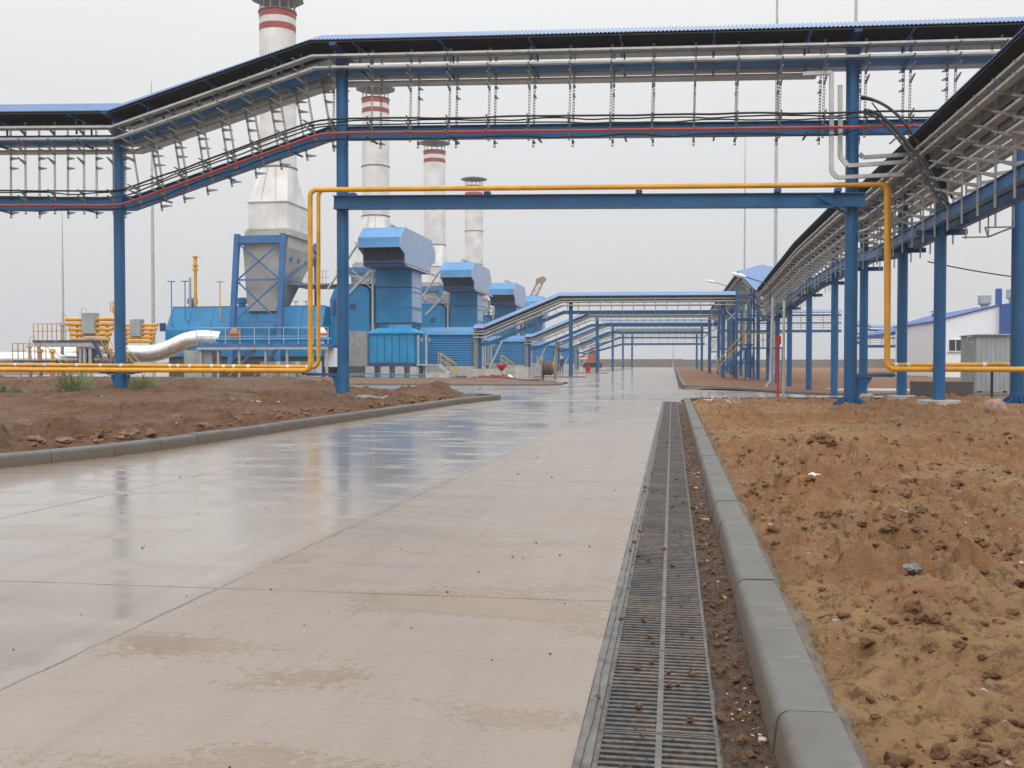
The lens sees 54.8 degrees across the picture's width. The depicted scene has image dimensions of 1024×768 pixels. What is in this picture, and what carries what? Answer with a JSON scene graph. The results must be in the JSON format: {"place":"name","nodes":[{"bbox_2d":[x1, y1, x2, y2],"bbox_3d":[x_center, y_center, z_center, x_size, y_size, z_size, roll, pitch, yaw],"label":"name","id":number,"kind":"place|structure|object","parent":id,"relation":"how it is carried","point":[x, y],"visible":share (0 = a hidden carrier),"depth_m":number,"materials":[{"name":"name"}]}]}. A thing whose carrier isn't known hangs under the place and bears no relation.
{"place":"outdoors","nodes":[
{"label":"outdoors","id":0,"kind":"place"},
{"bbox_2d":[0,375,478,452],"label":"soil","id":1,"kind":"structure","parent":0,"point":[47,408],"depth_m":23.36,"materials":[{"name":"brown soil"}]},
{"bbox_2d":[55,372,96,391],"bbox_3d":[-14.303,-0.121,32.302,1.313,0.935,1.362,0,1,9],"label":"weed","id":2,"kind":"object","parent":1,"relation":"on","point":[76,384],"visible":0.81,"depth_m":32.10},
{"bbox_2d":[127,373,160,390],"bbox_3d":[-12.124,-0.023,32.554,1.127,0.728,1.151,0,1,9],"label":"weed","id":3,"kind":"object","parent":1,"relation":"on","point":[140,385],"visible":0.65,"depth_m":32.39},
{"bbox_2d":[0,394,460,449],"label":"soil clods","id":4,"kind":"object","parent":1,"relation":"on","point":[121,434],"visible":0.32,"depth_m":16.81,"materials":[{"name":"soil"}]},
{"bbox_2d":[16,376,567,382],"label":"soil","id":5,"kind":"structure","parent":0,"point":[421,380],"depth_m":63.47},
{"bbox_2d":[0,354,114,363],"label":"insulated pipe","id":6,"kind":"object","parent":5,"relation":"on","point":[68,358],"visible":0.43,"depth_m":75.87,"materials":[{"name":"metal"}]},
{"bbox_2d":[196,327,336,377],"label":"service platform","id":7,"kind":"structure","parent":5,"relation":"on","point":[254,347],"depth_m":74.33,"materials":[{"name":"blue paint"}]},
{"bbox_2d":[26,330,222,361],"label":"insulated pipe","id":8,"kind":"object","parent":7,"relation":"attached to","point":[175,345],"visible":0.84,"depth_m":75.79,"materials":[{"name":"metal"}]},
{"bbox_2d":[324,346,336,366],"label":"control box","id":9,"kind":"object","parent":7,"relation":"attached to","point":[332,357],"visible":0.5,"depth_m":74.64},
{"bbox_2d":[21,367,628,378],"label":"concrete apron","id":10,"kind":"object","parent":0,"point":[533,373],"visible":0.09,"depth_m":98.87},
{"bbox_2d":[12,343,66,377],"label":"platform","id":11,"kind":"structure","parent":10,"relation":"on","point":[40,360],"depth_m":69.83,"materials":[{"name":"blue paint"}]},
{"bbox_2d":[32,323,114,376],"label":"manifold platform","id":12,"kind":"structure","parent":10,"relation":"on","point":[89,344],"depth_m":73.26,"materials":[{"name":"blue paint"}]},
{"bbox_2d":[65,313,113,353],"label":"pipe manifold","id":13,"kind":"object","parent":12,"relation":"on","point":[88,321],"visible":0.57,"depth_m":75.83,"materials":[{"name":"yellow paint"}]},
{"bbox_2d":[126,319,158,362],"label":"pipe manifold","id":14,"kind":"object","parent":10,"relation":"on","point":[137,328],"visible":0.53,"depth_m":83.85,"materials":[{"name":"yellow paint"}]},
{"bbox_2d":[151,81,155,374],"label":"lightning mast","id":15,"kind":"object","parent":10,"relation":"on","point":[152,273],"visible":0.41,"depth_m":94.38,"materials":[{"name":"metal"}]},
{"bbox_2d":[184,350,221,376],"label":"utility cabinet","id":16,"kind":"object","parent":10,"relation":"on","point":[193,356],"visible":0.43,"depth_m":75.44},
{"bbox_2d":[159,281,336,376],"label":"turbine hall","id":17,"kind":"structure","parent":10,"relation":"on","point":[181,320],"depth_m":84.36,"materials":[{"name":"paint"}]},
{"bbox_2d":[192,256,198,305],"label":"vent stack","id":18,"kind":"object","parent":17,"relation":"on","point":[195,265],"visible":1,"depth_m":85.72,"materials":[{"name":"yellow paint"}]},
{"bbox_2d":[227,0,315,363],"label":"exhaust stack","id":19,"kind":"object","parent":17,"relation":"on","point":[273,240],"visible":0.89,"depth_m":83.79,"materials":[{"name":"metal"}]},
{"bbox_2d":[288,271,388,365],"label":"plant room","id":20,"kind":"object","parent":10,"relation":"on","point":[360,314],"visible":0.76,"depth_m":84.27,"materials":[{"name":"blue paint"}]},
{"bbox_2d":[327,223,436,329],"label":"air intake","id":21,"kind":"object","parent":20,"relation":"attached to","point":[400,261],"visible":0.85,"depth_m":83.93,"materials":[{"name":"blue paint"}]},
{"bbox_2d":[293,301,422,372],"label":"turbine hall","id":22,"kind":"structure","parent":10,"relation":"on","point":[356,369],"depth_m":112.07,"materials":[{"name":"blue paint"}]},
{"bbox_2d":[349,87,394,284],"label":"exhaust stack","id":23,"kind":"object","parent":22,"relation":"on","point":[375,166],"visible":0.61,"depth_m":112.14,"materials":[{"name":"grey metal"}]},
{"bbox_2d":[367,328,440,372],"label":"equipment cabin","id":24,"kind":"object","parent":10,"relation":"on","point":[395,346],"visible":0.98,"depth_m":78.49,"materials":[{"name":"metal"}]},
{"bbox_2d":[415,303,449,363],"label":"plant room","id":25,"kind":"object","parent":10,"relation":"on","point":[436,316],"visible":0.17,"depth_m":112.52,"materials":[{"name":"blue paint"}]},
{"bbox_2d":[422,259,492,330],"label":"air intake","id":26,"kind":"object","parent":25,"relation":"attached to","point":[467,285],"visible":0.91,"depth_m":111.97,"materials":[{"name":"metal"}]},
{"bbox_2d":[438,352,457,377],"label":"metal stair","id":27,"kind":"object","parent":10,"relation":"on","point":[446,369],"visible":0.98,"depth_m":77.77,"materials":[{"name":"metal"}]},
{"bbox_2d":[420,327,485,375],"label":"cable shed","id":28,"kind":"structure","parent":10,"relation":"on","point":[455,344],"depth_m":81.87,"materials":[{"name":"blue metal"}]},
{"bbox_2d":[483,315,491,363],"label":"plant room","id":29,"kind":"object","parent":10,"relation":"on","point":[487,318],"visible":0.05,"depth_m":140.42,"materials":[{"name":"blue paint"}]},
{"bbox_2d":[483,279,525,335],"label":"air intake","id":30,"kind":"object","parent":29,"relation":"attached to","point":[509,297],"visible":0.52,"depth_m":137.65,"materials":[{"name":"metal"}]},
{"bbox_2d":[466,369,513,376],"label":"concrete slab","id":31,"kind":"structure","parent":10,"relation":"on","point":[478,372],"depth_m":80.26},
{"bbox_2d":[485,336,530,371],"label":"cable shed","id":32,"kind":"structure","parent":10,"relation":"on","point":[512,348],"depth_m":109.95,"materials":[{"name":"blue metal"}]},
{"bbox_2d":[514,367,529,377],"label":"concrete slab","id":33,"kind":"object","parent":10,"relation":"on","point":[521,372],"depth_m":79.12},
{"bbox_2d":[530,341,554,369],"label":"cable shed","id":34,"kind":"structure","parent":10,"relation":"on","point":[549,353],"depth_m":138.09,"materials":[{"name":"blue metal"}]},
{"bbox_2d":[541,356,556,378],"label":"cable reel","id":35,"kind":"object","parent":10,"relation":"on","point":[548,367],"visible":0.96,"depth_m":72.07,"materials":[{"name":"brown wood"}]},
{"bbox_2d":[559,344,576,368],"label":"cable shed","id":36,"kind":"structure","parent":10,"relation":"on","point":[564,355],"depth_m":166.16,"materials":[{"name":"blue metal"}]},
{"bbox_2d":[580,349,601,367],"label":"excavator","id":37,"kind":"object","parent":10,"relation":"on","point":[591,359],"visible":0.53,"depth_m":193.92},
{"bbox_2d":[473,291,744,377],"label":"cable bridge","id":38,"kind":"structure","parent":10,"relation":"on","point":[570,298],"depth_m":79.56,"materials":[{"name":"blue metal"}]},
{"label":"turbine hall","id":39,"kind":"object","parent":10,"relation":"on","visible":0},
{"bbox_2d":[420,140,449,303],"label":"exhaust stack","id":40,"kind":"object","parent":39,"relation":"on","point":[434,175],"visible":0.53,"depth_m":140.21,"materials":[{"name":"grey metal"}]},
{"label":"turbine hall","id":41,"kind":"object","parent":10,"relation":"on","visible":0},
{"bbox_2d":[461,176,489,314],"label":"exhaust stack","id":42,"kind":"object","parent":41,"relation":"on","point":[473,231],"visible":0.48,"depth_m":168.52,"materials":[{"name":"grey metal"}]},
{"bbox_2d":[0,362,886,740],"bbox_3d":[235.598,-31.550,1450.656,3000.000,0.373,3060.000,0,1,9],"label":"ground","id":43,"kind":"structure","parent":0,"point":[168,362],"depth_m":121.48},
{"bbox_2d":[62,215,64,339],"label":"lightning mast","id":44,"kind":"object","parent":43,"relation":"on","point":[62,280],"visible":0.59,"depth_m":100.36,"materials":[{"name":"metal"}]},
{"bbox_2d":[0,394,500,467],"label":"kerb","id":45,"kind":"structure","parent":43,"relation":"on","point":[28,458],"depth_m":15.45,"materials":[{"name":"concrete"}]},
{"bbox_2d":[5,376,562,385],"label":"kerb","id":46,"kind":"structure","parent":43,"relation":"on","point":[521,384],"depth_m":53.88,"materials":[{"name":"concrete"}]},
{"bbox_2d":[0,16,1023,405],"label":"cable gantry","id":47,"kind":"object","parent":43,"relation":"on","point":[272,82],"visible":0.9,"depth_m":28.77,"materials":[{"name":"blue metal"}]},
{"bbox_2d":[0,113,853,194],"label":"cable","id":48,"kind":"object","parent":47,"relation":"hanging from","point":[445,119],"visible":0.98,"depth_m":28.46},
{"bbox_2d":[0,129,855,211],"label":"cable","id":49,"kind":"object","parent":47,"relation":"hanging from","point":[430,138],"visible":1,"depth_m":28.62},
{"bbox_2d":[0,125,920,206],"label":"cable","id":50,"kind":"object","parent":47,"relation":"hanging from","point":[465,131],"visible":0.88,"depth_m":28.32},
{"bbox_2d":[0,116,929,198],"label":"cable","id":51,"kind":"object","parent":47,"relation":"hanging from","point":[472,122],"visible":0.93,"depth_m":28.27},
{"bbox_2d":[0,109,937,191],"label":"cable","id":52,"kind":"object","parent":47,"relation":"hanging from","point":[577,115],"visible":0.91,"depth_m":28.30,"materials":[{"name":"rubber"}]},
{"bbox_2d":[0,182,1009,368],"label":"gas pipe","id":53,"kind":"object","parent":47,"relation":"attached to","point":[318,281],"visible":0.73,"depth_m":30.21,"materials":[{"name":"metal"}]},
{"bbox_2d":[0,182,1023,372],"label":"gas pipe","id":54,"kind":"object","parent":47,"relation":"on","point":[882,185],"visible":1,"depth_m":28.04,"materials":[{"name":"metal"}]},
{"bbox_2d":[802,70,903,179],"bbox_3d":[9.281,-7.065,26.893,2.652,2.960,0.150,0,1,9],"label":"cable duct","id":55,"kind":"object","parent":47,"relation":"attached to","point":[833,173],"visible":1,"depth_m":26.93,"materials":[{"name":"metal"}]},
{"bbox_2d":[837,85,908,167],"bbox_3d":[9.861,-7.082,26.987,1.842,2.270,0.128,0,1,14],"label":"cable duct","id":56,"kind":"object","parent":47,"relation":"attached to","point":[843,160],"visible":0.98,"depth_m":27.13,"materials":[{"name":"metal"}]},
{"bbox_2d":[859,152,910,159],"bbox_3d":[10.368,-6.348,27.287,1.546,0.189,0.127,0,1,18],"label":"cable duct","id":57,"kind":"object","parent":47,"relation":"attached to","point":[878,156],"visible":0.79,"depth_m":27.28,"materials":[{"name":"metal"}]},
{"bbox_2d":[856,111,945,211],"bbox_3d":[9.942,-5.757,25.205,0.292,3.208,3.487,0,1,-17],"label":"cable","id":58,"kind":"object","parent":47,"relation":"hanging from","point":[910,155],"visible":1,"depth_m":24.99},
{"bbox_2d":[863,109,949,204],"bbox_3d":[10.148,-5.886,25.328,0.328,3.072,3.211,0,1,-18],"label":"cable","id":59,"kind":"object","parent":47,"relation":"hanging from","point":[909,145],"visible":0.98,"depth_m":25.25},
{"bbox_2d":[580,327,704,367],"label":"cable gantry","id":60,"kind":"object","parent":43,"relation":"on","point":[631,343],"visible":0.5,"depth_m":188.26,"materials":[{"name":"blue metal"}]},
{"bbox_2d":[717,306,732,374],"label":"braced tower","id":61,"kind":"structure","parent":43,"relation":"on","point":[730,331],"depth_m":104.65,"materials":[{"name":"blue metal"}]},
{"bbox_2d":[678,401,778,767],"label":"gutter","id":62,"kind":"object","parent":43,"relation":"on","point":[766,752],"visible":0.57,"depth_m":4.44,"materials":[{"name":"soil"}]},
{"bbox_2d":[595,404,776,767],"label":"gutter debris","id":63,"kind":"object","parent":62,"relation":"on","point":[721,716],"visible":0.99,"depth_m":4.55,"materials":[{"name":"soil"}]},
{"bbox_2d":[685,416,767,767],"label":"gutter chips","id":64,"kind":"object","parent":62,"relation":"on","point":[763,739],"visible":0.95,"depth_m":3.64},
{"bbox_2d":[691,401,871,767],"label":"kerb bedding","id":65,"kind":"object","parent":43,"relation":"on","point":[802,627],"visible":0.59,"depth_m":4.31,"materials":[{"name":"concrete"}]},
{"bbox_2d":[782,300,784,396],"bbox_3d":[10.267,-1.301,37.317,0.095,3.700,0.100,0,1,9],"label":"conduit pole","id":66,"kind":"object","parent":43,"relation":"on","point":[783,362],"visible":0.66,"depth_m":37.28,"materials":[{"name":"metal"}]},
{"bbox_2d":[675,367,1009,395],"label":"kerb","id":67,"kind":"structure","parent":43,"relation":"on","point":[684,385],"depth_m":46.37,"materials":[{"name":"concrete"}]},
{"bbox_2d":[684,397,1002,767],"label":"kerb","id":68,"kind":"structure","parent":43,"relation":"on","point":[803,723],"depth_m":4.01,"materials":[{"name":"concrete"}]},
{"bbox_2d":[710,27,1023,405],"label":"cable gantry","id":69,"kind":"object","parent":43,"relation":"on","point":[982,105],"visible":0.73,"depth_m":26.87,"materials":[{"name":"blue metal"}]},
{"bbox_2d":[771,119,1020,297],"bbox_3d":[13.594,-5.447,42.679,0.060,0.839,60.832,0,1,9],"label":"cable","id":70,"kind":"object","parent":69,"relation":"hanging from","point":[1005,129],"visible":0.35,"depth_m":24.29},
{"bbox_2d":[861,95,943,188],"bbox_3d":[10.277,-6.319,25.710,0.579,2.916,2.622,-1,1,-29],"label":"cable","id":71,"kind":"object","parent":69,"relation":"hanging from","point":[925,157],"visible":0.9,"depth_m":25.46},
{"bbox_2d":[861,98,952,198],"bbox_3d":[10.296,-6.139,25.549,0.475,3.150,2.973,-1,1,-27],"label":"cable","id":72,"kind":"object","parent":69,"relation":"hanging from","point":[916,137],"visible":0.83,"depth_m":25.76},
{"bbox_2d":[857,320,895,347],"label":"cable gantry","id":73,"kind":"object","parent":43,"relation":"on","point":[881,338],"visible":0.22,"depth_m":143.06,"materials":[{"name":"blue metal"}]},
{"bbox_2d":[857,288,1010,376],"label":"white building","id":74,"kind":"structure","parent":43,"relation":"on","point":[985,318],"depth_m":94.49,"materials":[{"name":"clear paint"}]},
{"bbox_2d":[948,339,960,351],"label":"window","id":75,"kind":"structure","parent":74,"relation":"in","point":[954,345],"depth_m":94.31,"materials":[{"name":"white glass"}]},
{"bbox_2d":[0,367,1005,767],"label":"road","id":76,"kind":"structure","parent":0,"point":[354,637],"depth_m":5.68,"materials":[{"name":"concrete"}]},
{"bbox_2d":[524,310,718,372],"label":"cable bridge","id":77,"kind":"structure","parent":76,"relation":"on","point":[553,329],"depth_m":108.13,"materials":[{"name":"metal"}]},
{"bbox_2d":[555,320,713,370],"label":"cable bridge","id":78,"kind":"structure","parent":76,"relation":"on","point":[585,332],"depth_m":135.77,"materials":[{"name":"metal"}]},
{"bbox_2d":[575,329,706,368],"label":"cable bridge","id":79,"kind":"structure","parent":76,"relation":"on","point":[577,356],"depth_m":164.35,"materials":[{"name":"metal"}]},
{"bbox_2d":[590,402,723,767],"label":"drain channel","id":80,"kind":"object","parent":76,"relation":"in","point":[705,630],"visible":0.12,"depth_m":4.51,"materials":[{"name":"concrete"}]},
{"bbox_2d":[571,401,663,767],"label":"drain edging","id":81,"kind":"object","parent":80,"relation":"on","point":[583,755],"visible":0.99,"depth_m":4.42,"materials":[{"name":"concrete"}]},
{"bbox_2d":[591,730,721,767],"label":"drain grate","id":82,"kind":"object","parent":80,"relation":"on","point":[658,749],"visible":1,"depth_m":3.30,"materials":[{"name":"metal"}]},
{"bbox_2d":[599,649,717,737],"bbox_3d":[0.590,1.225,3.945,0.414,0.031,0.994,0,1,9],"label":"drain grate","id":83,"kind":"object","parent":80,"relation":"on","point":[647,688],"visible":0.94,"depth_m":3.86,"materials":[{"name":"metal"}]},
{"bbox_2d":[615,597,707,652],"bbox_3d":[0.750,1.202,4.932,0.414,0.031,0.994,0,1,9],"label":"drain grate","id":84,"kind":"object","parent":80,"relation":"on","point":[660,615],"visible":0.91,"depth_m":4.86,"materials":[{"name":"metal"}]},
{"bbox_2d":[625,561,701,599],"bbox_3d":[0.911,1.180,5.919,0.414,0.031,0.994,0,1,9],"label":"drain grate","id":85,"kind":"object","parent":80,"relation":"on","point":[647,579],"visible":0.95,"depth_m":5.86,"materials":[{"name":"metal"}]},
{"bbox_2d":[633,534,696,562],"bbox_3d":[1.071,1.157,6.905,0.414,0.031,0.994,0,1,9],"label":"drain grate","id":86,"kind":"object","parent":80,"relation":"on","point":[680,549],"visible":0.89,"depth_m":6.86,"materials":[{"name":"metal"}]},
{"bbox_2d":[638,514,693,535],"bbox_3d":[1.231,1.135,7.892,0.414,0.031,0.994,0,1,9],"label":"drain grate","id":87,"kind":"object","parent":80,"relation":"on","point":[670,524],"visible":0.9,"depth_m":7.86,"materials":[{"name":"metal"}]},
{"bbox_2d":[642,498,690,514],"bbox_3d":[1.392,1.112,8.879,0.414,0.031,0.994,0,1,9],"label":"drain grate","id":88,"kind":"object","parent":80,"relation":"on","point":[652,506],"visible":0.91,"depth_m":8.83,"materials":[{"name":"metal"}]},
{"bbox_2d":[645,485,688,498],"bbox_3d":[1.552,1.090,9.866,0.414,0.031,0.994,0,1,9],"label":"drain grate","id":89,"kind":"object","parent":80,"relation":"on","point":[670,491],"visible":0.88,"depth_m":9.83,"materials":[{"name":"metal"}]},
{"bbox_2d":[648,474,687,485],"bbox_3d":[1.712,1.067,10.853,0.414,0.031,0.994,0,1,9],"label":"drain grate","id":90,"kind":"object","parent":80,"relation":"on","point":[665,480],"visible":0.88,"depth_m":10.81,"materials":[{"name":"metal"}]},
{"bbox_2d":[650,465,685,474],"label":"drain grate","id":91,"kind":"object","parent":80,"relation":"on","point":[674,470],"visible":0.86,"depth_m":11.81,"materials":[{"name":"metal"}]},
{"bbox_2d":[652,458,684,465],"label":"drain grate","id":92,"kind":"object","parent":80,"relation":"on","point":[669,462],"visible":0.88,"depth_m":12.75,"materials":[{"name":"metal"}]},
{"bbox_2d":[653,451,683,457],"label":"drain grate","id":93,"kind":"object","parent":80,"relation":"on","point":[669,454],"visible":0.9,"depth_m":13.83,"materials":[{"name":"metal"}]},
{"bbox_2d":[910,381,973,396],"bbox_3d":[16.821,0.357,38.723,2.000,0.920,1.400,0,1,9],"label":"concrete pit","id":94,"kind":"object","parent":76,"relation":"on","point":[957,388],"visible":0.5,"depth_m":38.10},
{"bbox_2d":[0,0,1023,361],"label":"sky","id":95,"kind":"structure","parent":0,"point":[52,51],"materials":[{"name":"grey"}]},
{"bbox_2d":[580,359,894,367],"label":"site wall","id":96,"kind":"structure","parent":0,"point":[875,363],"depth_m":236.10,"materials":[{"name":"concrete"}]},
{"bbox_2d":[676,367,1002,392],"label":"soil","id":97,"kind":"structure","parent":0,"point":[821,378],"depth_m":75.95,"materials":[{"name":"soil"}]},
{"bbox_2d":[733,285,754,379],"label":"braced tower","id":98,"kind":"structure","parent":97,"relation":"on","point":[751,362],"depth_m":76.50,"materials":[{"name":"blue metal"}]},
{"bbox_2d":[743,137,745,370],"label":"lightning mast","id":99,"kind":"object","parent":97,"relation":"on","point":[744,240],"visible":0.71,"depth_m":132.22,"materials":[{"name":"metal"}]},
{"bbox_2d":[717,333,781,380],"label":"access stair","id":100,"kind":"object","parent":97,"relation":"on","point":[732,360],"visible":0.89,"depth_m":73.87,"materials":[{"name":"blue metal"}]},
{"bbox_2d":[765,298,774,386],"bbox_3d":[14.139,-2.169,54.402,0.608,5.148,0.180,0,1,9],"label":"conduit pole","id":101,"kind":"object","parent":97,"relation":"on","point":[771,343],"visible":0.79,"depth_m":54.30,"materials":[{"name":"metal"}]},
{"bbox_2d":[773,0,777,373],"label":"lightning mast","id":102,"kind":"object","parent":97,"relation":"on","point":[776,210],"visible":0.48,"depth_m":100.50,"materials":[{"name":"metal"}]},
{"bbox_2d":[735,309,841,332],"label":"cable gantry","id":103,"kind":"object","parent":97,"relation":"on","point":[800,317],"visible":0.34,"depth_m":144.51,"materials":[{"name":"blue metal"}]},
{"bbox_2d":[958,334,1009,392],"bbox_3d":[22.563,-0.937,46.349,2.936,2.760,2.650,0,1,9],"label":"grey cabin","id":104,"kind":"object","parent":97,"relation":"on","point":[986,348],"visible":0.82,"depth_m":45.29,"materials":[{"name":"metal"}]},
{"bbox_2d":[692,393,1023,767],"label":"soil","id":105,"kind":"structure","parent":0,"point":[939,696],"depth_m":6.24,"materials":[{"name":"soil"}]},
{"bbox_2d":[807,432,836,446],"bbox_3d":[4.288,0.778,13.700,0.408,0.222,0.373,-1,2,-32],"label":"earth clod","id":106,"kind":"object","parent":105,"relation":"on","point":[827,439],"visible":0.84,"depth_m":13.61,"materials":[{"name":"soil"}]},
{"bbox_2d":[699,397,1023,767],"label":"soil clods","id":107,"kind":"object","parent":105,"relation":"on","point":[986,758],"visible":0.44,"depth_m":4.96,"materials":[{"name":"soil"}]},
{"bbox_2d":[902,563,922,574],"bbox_3d":[2.231,1.032,5.488,0.104,0.074,0.103,1,2,36],"label":"stone","id":108,"kind":"object","parent":105,"relation":"on","point":[914,568],"visible":0.98,"depth_m":5.47,"materials":[{"name":"stone"}]},
{"bbox_2d":[980,398,1006,412],"bbox_3d":[10.935,0.590,22.448,0.565,0.532,0.431,0,1,-5],"label":"boulder","id":109,"kind":"object","parent":105,"relation":"on","point":[996,403],"visible":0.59,"depth_m":22.30,"materials":[{"name":"pink stone"}]},
{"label":"plant room","id":110,"kind":"object","parent":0,"visible":0},
{"bbox_2d":[521,293,549,340],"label":"air intake","id":111,"kind":"object","parent":110,"relation":"attached to","point":[532,299],"visible":0.21,"depth_m":168.26,"materials":[{"name":"metal"}]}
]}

